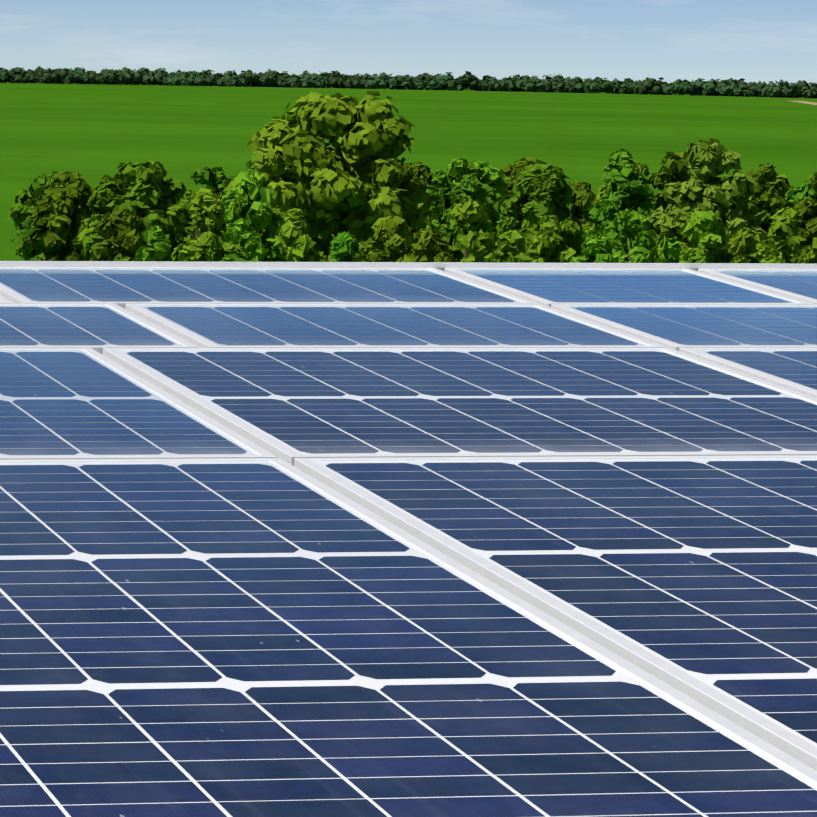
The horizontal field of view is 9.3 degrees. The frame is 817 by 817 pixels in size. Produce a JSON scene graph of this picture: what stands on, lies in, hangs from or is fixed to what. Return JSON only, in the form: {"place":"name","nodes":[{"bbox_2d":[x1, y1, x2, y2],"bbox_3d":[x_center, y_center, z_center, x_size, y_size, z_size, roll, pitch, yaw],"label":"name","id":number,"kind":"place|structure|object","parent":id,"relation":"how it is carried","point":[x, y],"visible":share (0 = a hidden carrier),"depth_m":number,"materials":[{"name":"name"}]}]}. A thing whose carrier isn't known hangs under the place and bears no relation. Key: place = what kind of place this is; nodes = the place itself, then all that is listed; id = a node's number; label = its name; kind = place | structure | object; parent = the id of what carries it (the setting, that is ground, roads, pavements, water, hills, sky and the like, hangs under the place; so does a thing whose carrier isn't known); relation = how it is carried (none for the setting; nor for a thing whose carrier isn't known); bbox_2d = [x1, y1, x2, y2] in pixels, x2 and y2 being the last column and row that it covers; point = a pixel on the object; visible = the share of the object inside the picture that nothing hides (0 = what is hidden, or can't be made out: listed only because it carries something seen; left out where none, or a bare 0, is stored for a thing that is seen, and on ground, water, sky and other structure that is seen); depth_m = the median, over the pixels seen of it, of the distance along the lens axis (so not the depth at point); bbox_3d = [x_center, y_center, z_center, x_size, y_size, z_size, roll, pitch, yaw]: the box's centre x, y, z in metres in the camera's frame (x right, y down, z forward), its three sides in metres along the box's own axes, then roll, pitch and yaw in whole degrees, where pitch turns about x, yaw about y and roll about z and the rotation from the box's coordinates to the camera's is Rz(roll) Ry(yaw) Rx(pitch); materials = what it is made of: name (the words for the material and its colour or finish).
{"place":"outdoors","nodes":[
{"label":"outdoors","id":0,"kind":"place"},
{"bbox_2d":[0,82,816,261],"bbox_3d":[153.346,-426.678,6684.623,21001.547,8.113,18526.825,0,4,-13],"label":"field ground","id":1,"kind":"structure","parent":0,"point":[93,133],"depth_m":695.88,"materials":[{"name":"green plant"}]},
{"bbox_2d":[0,69,10,82],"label":"tree","id":2,"kind":"object","parent":1,"relation":"on","point":[4,75],"visible":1,"depth_m":1229.38,"materials":[{"name":"green plant"}]},
{"bbox_2d":[7,67,35,82],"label":"tree","id":3,"kind":"object","parent":1,"relation":"on","point":[16,74],"visible":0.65,"depth_m":1232.61,"materials":[{"name":"green plant"}]},
{"bbox_2d":[22,66,46,82],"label":"tree","id":4,"kind":"object","parent":1,"relation":"on","point":[29,74],"visible":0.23,"depth_m":1231.94,"materials":[{"name":"green plant"}]},
{"bbox_2d":[8,171,95,260],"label":"belt tree","id":5,"kind":"object","parent":1,"relation":"on","point":[22,209],"visible":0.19,"depth_m":257.56,"materials":[{"name":"green plant"}]},
{"bbox_2d":[33,68,76,83],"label":"tree","id":6,"kind":"object","parent":1,"relation":"on","point":[56,76],"visible":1,"depth_m":1224.19,"materials":[{"name":"green plant"}]},
{"bbox_2d":[25,171,93,260],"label":"tree","id":7,"kind":"object","parent":1,"relation":"on","point":[58,217],"visible":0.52,"depth_m":214.23,"materials":[{"name":"green plant"}]},
{"bbox_2d":[67,67,91,83],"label":"tree","id":8,"kind":"object","parent":1,"relation":"on","point":[80,74],"visible":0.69,"depth_m":1228.96,"materials":[{"name":"green plant"}]},
{"bbox_2d":[87,69,122,84],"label":"tree","id":9,"kind":"object","parent":1,"relation":"on","point":[111,76],"visible":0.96,"depth_m":1226.96,"materials":[{"name":"green plant"}]},
{"bbox_2d":[78,175,132,207],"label":"belt tree","id":10,"kind":"object","parent":1,"relation":"on","point":[106,178],"depth_m":242.00,"materials":[{"name":"green plant"}]},
{"bbox_2d":[89,208,156,260],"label":"bush","id":11,"kind":"object","parent":1,"relation":"on","point":[120,230],"visible":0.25,"depth_m":174.71,"materials":[{"name":"green plant"}]},
{"bbox_2d":[106,67,141,84],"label":"tree","id":12,"kind":"object","parent":1,"relation":"on","point":[131,78],"visible":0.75,"depth_m":1231.02,"materials":[{"name":"green plant"}]},
{"bbox_2d":[72,159,199,261],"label":"tree","id":13,"kind":"object","parent":1,"relation":"on","point":[147,193],"visible":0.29,"depth_m":204.30,"materials":[{"name":"green plant"}]},
{"bbox_2d":[129,67,156,84],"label":"tree","id":14,"kind":"object","parent":1,"relation":"on","point":[144,70],"visible":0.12,"depth_m":1251.31,"materials":[{"name":"green plant"}]},
{"bbox_2d":[137,72,163,84],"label":"tree","id":15,"kind":"object","parent":1,"relation":"on","point":[152,78],"visible":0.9,"depth_m":1231.02,"materials":[{"name":"green plant"}]},
{"bbox_2d":[133,225,175,261],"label":"bush","id":16,"kind":"object","parent":1,"relation":"on","point":[159,241],"visible":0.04,"depth_m":149.90,"materials":[{"name":"green plant"}]},
{"bbox_2d":[147,68,168,84],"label":"tree","id":17,"kind":"object","parent":1,"relation":"on","point":[159,70],"visible":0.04,"depth_m":1255.29,"materials":[{"name":"green plant"}]},
{"bbox_2d":[159,71,174,85],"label":"tree","id":18,"kind":"object","parent":1,"relation":"on","point":[166,78],"visible":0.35,"depth_m":1231.71,"materials":[{"name":"green plant"}]},
{"bbox_2d":[161,190,192,204],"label":"belt tree","id":19,"kind":"object","parent":1,"relation":"on","point":[185,195],"depth_m":259.88,"materials":[{"name":"green plant"}]},
{"bbox_2d":[167,70,199,85],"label":"tree","id":20,"kind":"object","parent":1,"relation":"on","point":[186,78],"visible":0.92,"depth_m":1227.29,"materials":[{"name":"green plant"}]},
{"bbox_2d":[175,166,226,209],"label":"belt tree","id":21,"kind":"object","parent":1,"relation":"on","point":[214,179],"visible":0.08,"depth_m":252.49,"materials":[{"name":"green plant"}]},
{"bbox_2d":[171,188,244,261],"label":"bush","id":22,"kind":"object","parent":1,"relation":"on","point":[207,209],"visible":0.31,"depth_m":169.62,"materials":[{"name":"green plant"}]},
{"bbox_2d":[194,70,221,85],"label":"tree","id":23,"kind":"object","parent":1,"relation":"on","point":[206,80],"visible":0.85,"depth_m":1225.63,"materials":[{"name":"green plant"}]},
{"bbox_2d":[212,70,248,86],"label":"tree","id":24,"kind":"object","parent":1,"relation":"on","point":[229,79],"visible":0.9,"depth_m":1225.80,"materials":[{"name":"green plant"}]},
{"bbox_2d":[219,230,261,261],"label":"bush","id":25,"kind":"object","parent":1,"relation":"on","point":[249,241],"visible":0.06,"depth_m":151.90,"materials":[{"name":"green plant"}]},
{"bbox_2d":[206,171,288,261],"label":"tree","id":26,"kind":"object","parent":1,"relation":"on","point":[248,198],"visible":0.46,"depth_m":189.36,"materials":[{"name":"green plant"}]},
{"bbox_2d":[235,69,260,86],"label":"tree","id":27,"kind":"object","parent":1,"relation":"on","point":[251,77],"visible":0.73,"depth_m":1230.83,"materials":[{"name":"green plant"}]},
{"bbox_2d":[242,155,263,172],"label":"belt tree","id":28,"kind":"object","parent":1,"relation":"on","point":[249,168],"visible":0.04,"depth_m":247.19,"materials":[{"name":"green plant"}]},
{"bbox_2d":[257,69,284,86],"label":"tree","id":29,"kind":"object","parent":1,"relation":"on","point":[269,78],"visible":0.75,"depth_m":1229.12,"materials":[{"name":"green plant"}]},
{"bbox_2d":[277,74,303,87],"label":"tree","id":30,"kind":"object","parent":1,"relation":"on","point":[291,81],"visible":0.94,"depth_m":1224.48,"materials":[{"name":"green plant"}]},
{"bbox_2d":[274,208,329,261],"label":"bush","id":31,"kind":"object","parent":1,"relation":"on","point":[294,242],"visible":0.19,"depth_m":164.57,"materials":[{"name":"green plant"}]},
{"bbox_2d":[298,73,330,87],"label":"tree","id":32,"kind":"object","parent":1,"relation":"on","point":[309,80],"visible":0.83,"depth_m":1224.20,"materials":[{"name":"green plant"}]},
{"bbox_2d":[324,70,349,88],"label":"tree","id":33,"kind":"object","parent":1,"relation":"on","point":[335,78],"visible":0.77,"depth_m":1231.69,"materials":[{"name":"green plant"}]},
{"bbox_2d":[223,90,455,261],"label":"tree","id":34,"kind":"object","parent":1,"relation":"on","point":[320,189],"visible":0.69,"depth_m":212.85,"materials":[{"name":"green plant"}]},
{"bbox_2d":[329,231,359,261],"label":"bush","id":35,"kind":"object","parent":1,"relation":"on","point":[344,245],"visible":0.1,"depth_m":149.72,"materials":[{"name":"green plant"}]},
{"bbox_2d":[341,73,370,88],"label":"tree","id":36,"kind":"object","parent":1,"relation":"on","point":[356,82],"visible":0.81,"depth_m":1225.27,"materials":[{"name":"green plant"}]},
{"bbox_2d":[364,74,402,88],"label":"tree","id":37,"kind":"object","parent":1,"relation":"on","point":[383,81],"visible":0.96,"depth_m":1223.62,"materials":[{"name":"green plant"}]},
{"bbox_2d":[358,214,410,261],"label":"bush","id":38,"kind":"object","parent":1,"relation":"on","point":[388,229],"visible":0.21,"depth_m":171.60,"materials":[{"name":"green plant"}]},
{"bbox_2d":[373,72,397,88],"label":"tree","id":39,"kind":"object","parent":1,"relation":"on","point":[383,73],"visible":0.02,"depth_m":1248.13,"materials":[{"name":"green plant"}]},
{"bbox_2d":[390,74,424,89],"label":"tree","id":40,"kind":"object","parent":1,"relation":"on","point":[408,83],"visible":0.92,"depth_m":1226.90,"materials":[{"name":"green plant"}]},
{"bbox_2d":[403,161,437,252],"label":"belt tree","id":41,"kind":"object","parent":1,"relation":"on","point":[418,170],"visible":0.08,"depth_m":260.86,"materials":[{"name":"green plant"}]},
{"bbox_2d":[411,73,440,89],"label":"tree","id":42,"kind":"object","parent":1,"relation":"on","point":[425,78],"visible":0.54,"depth_m":1232.13,"materials":[{"name":"green plant"}]},
{"bbox_2d":[409,228,458,261],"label":"bush","id":43,"kind":"object","parent":1,"relation":"on","point":[432,245],"visible":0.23,"depth_m":152.75,"materials":[{"name":"green plant"}]},
{"bbox_2d":[426,72,463,90],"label":"tree","id":44,"kind":"object","parent":1,"relation":"on","point":[440,82],"visible":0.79,"depth_m":1226.48,"materials":[{"name":"green plant"}]},
{"bbox_2d":[419,158,492,261],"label":"tree","id":45,"kind":"object","parent":1,"relation":"on","point":[449,195],"visible":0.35,"depth_m":224.07,"materials":[{"name":"green plant"}]},
{"bbox_2d":[425,161,509,238],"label":"belt tree","id":46,"kind":"object","parent":1,"relation":"on","point":[494,182],"visible":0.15,"depth_m":252.13,"materials":[{"name":"green plant"}]},
{"bbox_2d":[445,71,490,90],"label":"tree","id":47,"kind":"object","parent":1,"relation":"on","point":[469,80],"visible":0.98,"depth_m":1225.32,"materials":[{"name":"green plant"}]},
{"bbox_2d":[446,199,498,262],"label":"bush","id":48,"kind":"object","parent":1,"relation":"on","point":[480,245],"visible":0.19,"depth_m":167.62,"materials":[{"name":"green plant"}]},
{"bbox_2d":[477,75,502,90],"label":"tree","id":49,"kind":"object","parent":1,"relation":"on","point":[488,79],"visible":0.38,"depth_m":1229.84,"materials":[{"name":"green plant"}]},
{"bbox_2d":[491,77,520,91],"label":"tree","id":50,"kind":"object","parent":1,"relation":"on","point":[505,84],"visible":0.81,"depth_m":1228.88,"materials":[{"name":"green plant"}]},
{"bbox_2d":[484,230,534,262],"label":"bush","id":51,"kind":"object","parent":1,"relation":"on","point":[511,247],"visible":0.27,"depth_m":149.73,"materials":[{"name":"green plant"}]},
{"bbox_2d":[492,157,535,228],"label":"belt tree","id":52,"kind":"object","parent":1,"relation":"on","point":[511,172],"visible":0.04,"depth_m":254.95,"materials":[{"name":"green plant"}]},
{"bbox_2d":[499,74,528,91],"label":"tree","id":53,"kind":"object","parent":1,"relation":"on","point":[517,76],"depth_m":1249.23,"materials":[{"name":"green plant"}]},
{"bbox_2d":[512,75,552,91],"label":"tree","id":54,"kind":"object","parent":1,"relation":"on","point":[530,84],"visible":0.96,"depth_m":1224.51,"materials":[{"name":"green plant"}]},
{"bbox_2d":[493,159,584,256],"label":"tree","id":55,"kind":"object","parent":1,"relation":"on","point":[546,188],"visible":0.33,"depth_m":204.43,"materials":[{"name":"green plant"}]},
{"bbox_2d":[524,215,579,262],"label":"bush","id":56,"kind":"object","parent":1,"relation":"on","point":[547,236],"visible":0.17,"depth_m":174.65,"materials":[{"name":"green plant"}]},
{"bbox_2d":[541,73,581,92],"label":"tree","id":57,"kind":"object","parent":1,"relation":"on","point":[558,82],"visible":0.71,"depth_m":1229.88,"materials":[{"name":"green plant"}]},
{"bbox_2d":[562,76,593,92],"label":"tree","id":58,"kind":"object","parent":1,"relation":"on","point":[578,87],"visible":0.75,"depth_m":1230.10,"materials":[{"name":"green plant"}]},
{"bbox_2d":[567,179,599,260],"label":"belt tree","id":59,"kind":"object","parent":1,"relation":"on","point":[581,204],"visible":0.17,"depth_m":248.47,"materials":[{"name":"green plant"}]},
{"bbox_2d":[569,227,614,262],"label":"bush","id":60,"kind":"object","parent":1,"relation":"on","point":[597,246],"visible":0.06,"depth_m":151.42,"materials":[{"name":"green plant"}]},
{"bbox_2d":[581,77,617,93],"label":"tree","id":61,"kind":"object","parent":1,"relation":"on","point":[601,84],"visible":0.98,"depth_m":1225.20,"materials":[{"name":"green plant"}]},
{"bbox_2d":[586,148,657,261],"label":"tree","id":62,"kind":"object","parent":1,"relation":"on","point":[625,182],"visible":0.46,"depth_m":233.85,"materials":[{"name":"green plant"}]},
{"bbox_2d":[591,161,658,248],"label":"belt tree","id":63,"kind":"object","parent":1,"relation":"on","point":[642,168],"visible":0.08,"depth_m":247.35,"materials":[{"name":"green plant"}]},
{"bbox_2d":[612,78,637,93],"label":"tree","id":64,"kind":"object","parent":1,"relation":"on","point":[626,85],"visible":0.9,"depth_m":1228.03,"materials":[{"name":"green plant"}]},
{"bbox_2d":[603,209,657,262],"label":"bush","id":65,"kind":"object","parent":1,"relation":"on","point":[635,226],"visible":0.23,"depth_m":169.49,"materials":[{"name":"green plant"}]},
{"bbox_2d":[633,77,668,94],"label":"tree","id":66,"kind":"object","parent":1,"relation":"on","point":[651,86],"visible":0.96,"depth_m":1223.71,"materials":[{"name":"green plant"}]},
{"bbox_2d":[655,236,681,262],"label":"bush","id":67,"kind":"object","parent":1,"relation":"on","point":[671,248],"visible":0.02,"depth_m":149.64,"materials":[{"name":"green plant"}]},
{"bbox_2d":[647,152,690,243],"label":"belt tree","id":68,"kind":"object","parent":1,"relation":"on","point":[674,168],"visible":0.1,"depth_m":247.78,"materials":[{"name":"green plant"}]},
{"bbox_2d":[663,79,693,94],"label":"tree","id":69,"kind":"object","parent":1,"relation":"on","point":[677,87],"visible":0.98,"depth_m":1223.27,"materials":[{"name":"green plant"}]},
{"bbox_2d":[679,209,724,262],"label":"bush","id":70,"kind":"object","parent":1,"relation":"on","point":[702,228],"visible":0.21,"depth_m":165.31,"materials":[{"name":"green plant"}]},
{"bbox_2d":[689,78,720,95],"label":"tree","id":71,"kind":"object","parent":1,"relation":"on","point":[700,86],"visible":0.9,"depth_m":1227.62,"materials":[{"name":"green plant"}]},
{"bbox_2d":[648,138,765,262],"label":"tree","id":72,"kind":"object","parent":1,"relation":"on","point":[703,187],"visible":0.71,"depth_m":213.75,"materials":[{"name":"green plant"}]},
{"bbox_2d":[706,80,727,95],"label":"tree","id":73,"kind":"object","parent":1,"relation":"on","point":[721,83],"visible":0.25,"depth_m":1229.43,"materials":[{"name":"green plant"}]},
{"bbox_2d":[716,78,738,84],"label":"tree","id":74,"kind":"object","parent":1,"relation":"on","point":[730,80],"visible":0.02,"depth_m":1245.13,"materials":[{"name":"green plant"}]},
{"bbox_2d":[718,82,754,96],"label":"tree","id":75,"kind":"object","parent":1,"relation":"on","point":[737,89],"visible":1,"depth_m":1226.04,"materials":[{"name":"green plant"}]},
{"bbox_2d":[721,228,761,262],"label":"bush","id":76,"kind":"object","parent":1,"relation":"on","point":[740,243],"visible":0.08,"depth_m":152.57,"materials":[{"name":"green plant"}]},
{"bbox_2d":[738,78,755,96],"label":"tree","id":77,"kind":"object","parent":1,"relation":"on","point":[743,82],"visible":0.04,"depth_m":1246.40,"materials":[{"name":"green plant"}]},
{"bbox_2d":[742,81,779,97],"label":"tree","id":78,"kind":"object","parent":1,"relation":"on","point":[759,88],"visible":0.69,"depth_m":1226.98,"materials":[{"name":"green plant"}]},
{"bbox_2d":[744,162,793,263],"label":"tree","id":79,"kind":"object","parent":1,"relation":"on","point":[768,200],"visible":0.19,"depth_m":228.81,"materials":[{"name":"green plant"}]},
{"bbox_2d":[753,207,804,262],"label":"bush","id":80,"kind":"object","parent":1,"relation":"on","point":[785,225],"visible":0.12,"depth_m":173.25,"materials":[{"name":"green plant"}]},
{"bbox_2d":[768,174,794,228],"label":"belt tree","id":81,"kind":"object","parent":1,"relation":"on","point":[782,178],"visible":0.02,"depth_m":260.47,"materials":[{"name":"green plant"}]},
{"bbox_2d":[765,79,805,97],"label":"tree","id":82,"kind":"object","parent":1,"relation":"on","point":[784,89],"visible":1,"depth_m":1222.36,"materials":[{"name":"green plant"}]},
{"bbox_2d":[785,175,816,204],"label":"belt tree","id":83,"kind":"object","parent":1,"relation":"on","point":[803,190],"visible":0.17,"depth_m":241.41,"materials":[{"name":"green plant"}]},
{"bbox_2d":[790,172,816,263],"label":"tree","id":84,"kind":"object","parent":1,"relation":"on","point":[806,207],"visible":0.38,"depth_m":198.92,"materials":[{"name":"green plant"}]},
{"bbox_2d":[793,80,816,97],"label":"tree","id":85,"kind":"object","parent":1,"relation":"on","point":[809,91],"visible":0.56,"depth_m":1225.74,"materials":[{"name":"green plant"}]},
{"bbox_2d":[802,237,816,263],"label":"bush","id":86,"kind":"object","parent":1,"relation":"on","point":[810,256],"visible":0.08,"depth_m":150.73,"materials":[{"name":"green plant"}]},
{"bbox_2d":[0,0,816,85],"label":"sky","id":87,"kind":"structure","parent":0,"point":[756,41],"materials":[{"name":"blue"}]},
{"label":"building walls","id":88,"kind":"object","parent":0,"visible":0},
{"bbox_3d":[1.175,0.753,6.560,13.520,0.600,14.632,0,6,-13],"label":"roof slab","id":89,"kind":"object","parent":88,"relation":"on","visible":0},
{"bbox_2d":[0,261,816,270],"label":"verge trim","id":90,"kind":"structure","parent":89,"relation":"on","point":[443,265],"depth_m":13.68,"materials":[{"name":"metal"}]},
{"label":"mounting rails","id":91,"kind":"object","parent":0,"visible":0},
{"bbox_2d":[0,295,12,302],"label":"solar panel","id":92,"kind":"object","parent":91,"relation":"on","point":[3,299],"visible":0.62,"depth_m":12.34,"materials":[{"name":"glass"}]},
{"bbox_2d":[0,303,198,354],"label":"solar panel","id":93,"kind":"object","parent":91,"relation":"on","point":[98,327],"visible":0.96,"depth_m":11.62,"materials":[{"name":"glass"}]},
{"bbox_2d":[0,348,276,459],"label":"solar panel","id":94,"kind":"object","parent":91,"relation":"on","point":[73,403],"visible":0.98,"depth_m":9.70,"materials":[{"name":"glass"}]},
{"bbox_2d":[0,266,537,308],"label":"solar panel","id":95,"kind":"object","parent":91,"relation":"on","point":[121,286],"visible":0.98,"depth_m":12.96,"materials":[{"name":"glass"}]},
{"bbox_2d":[125,304,664,347],"bbox_3d":[-0.056,-0.179,11.878,1.051,0.041,1.154,0,6,-13],"label":"solar panel","id":96,"kind":"object","parent":91,"relation":"on","point":[371,326],"visible":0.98,"depth_m":11.84,"materials":[{"name":"glass"}]},
{"bbox_2d":[0,458,816,816],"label":"solar panel","id":97,"kind":"object","parent":91,"relation":"on","point":[232,638],"visible":1,"depth_m":6.51,"materials":[{"name":"glass"}]},
{"bbox_2d":[103,348,816,465],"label":"solar panel","id":98,"kind":"object","parent":91,"relation":"on","point":[288,405],"visible":0.96,"depth_m":10.14,"materials":[{"name":"glass"}]},
{"bbox_2d":[294,455,816,770],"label":"solar panel","id":99,"kind":"object","parent":91,"relation":"on","point":[694,577],"visible":1,"depth_m":7.89,"materials":[{"name":"glass"}]},
{"bbox_2d":[444,268,812,306],"bbox_3d":[0.561,-0.305,13.222,0.692,0.040,1.157,0,6,-13],"label":"solar panel","id":100,"kind":"object","parent":91,"relation":"on","point":[548,287],"visible":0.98,"depth_m":13.20,"materials":[{"name":"glass"}]},
{"bbox_2d":[551,304,816,350],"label":"solar panel","id":101,"kind":"object","parent":91,"relation":"on","point":[675,326],"visible":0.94,"depth_m":12.13,"materials":[{"name":"glass"}]},
{"bbox_2d":[679,347,816,397],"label":"solar panel","id":102,"kind":"object","parent":91,"relation":"on","point":[793,368],"visible":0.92,"depth_m":11.11,"materials":[{"name":"glass"}]},
{"bbox_2d":[698,269,816,303],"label":"solar panel","id":103,"kind":"object","parent":91,"relation":"on","point":[799,284],"visible":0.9,"depth_m":13.55,"materials":[{"name":"glass"}]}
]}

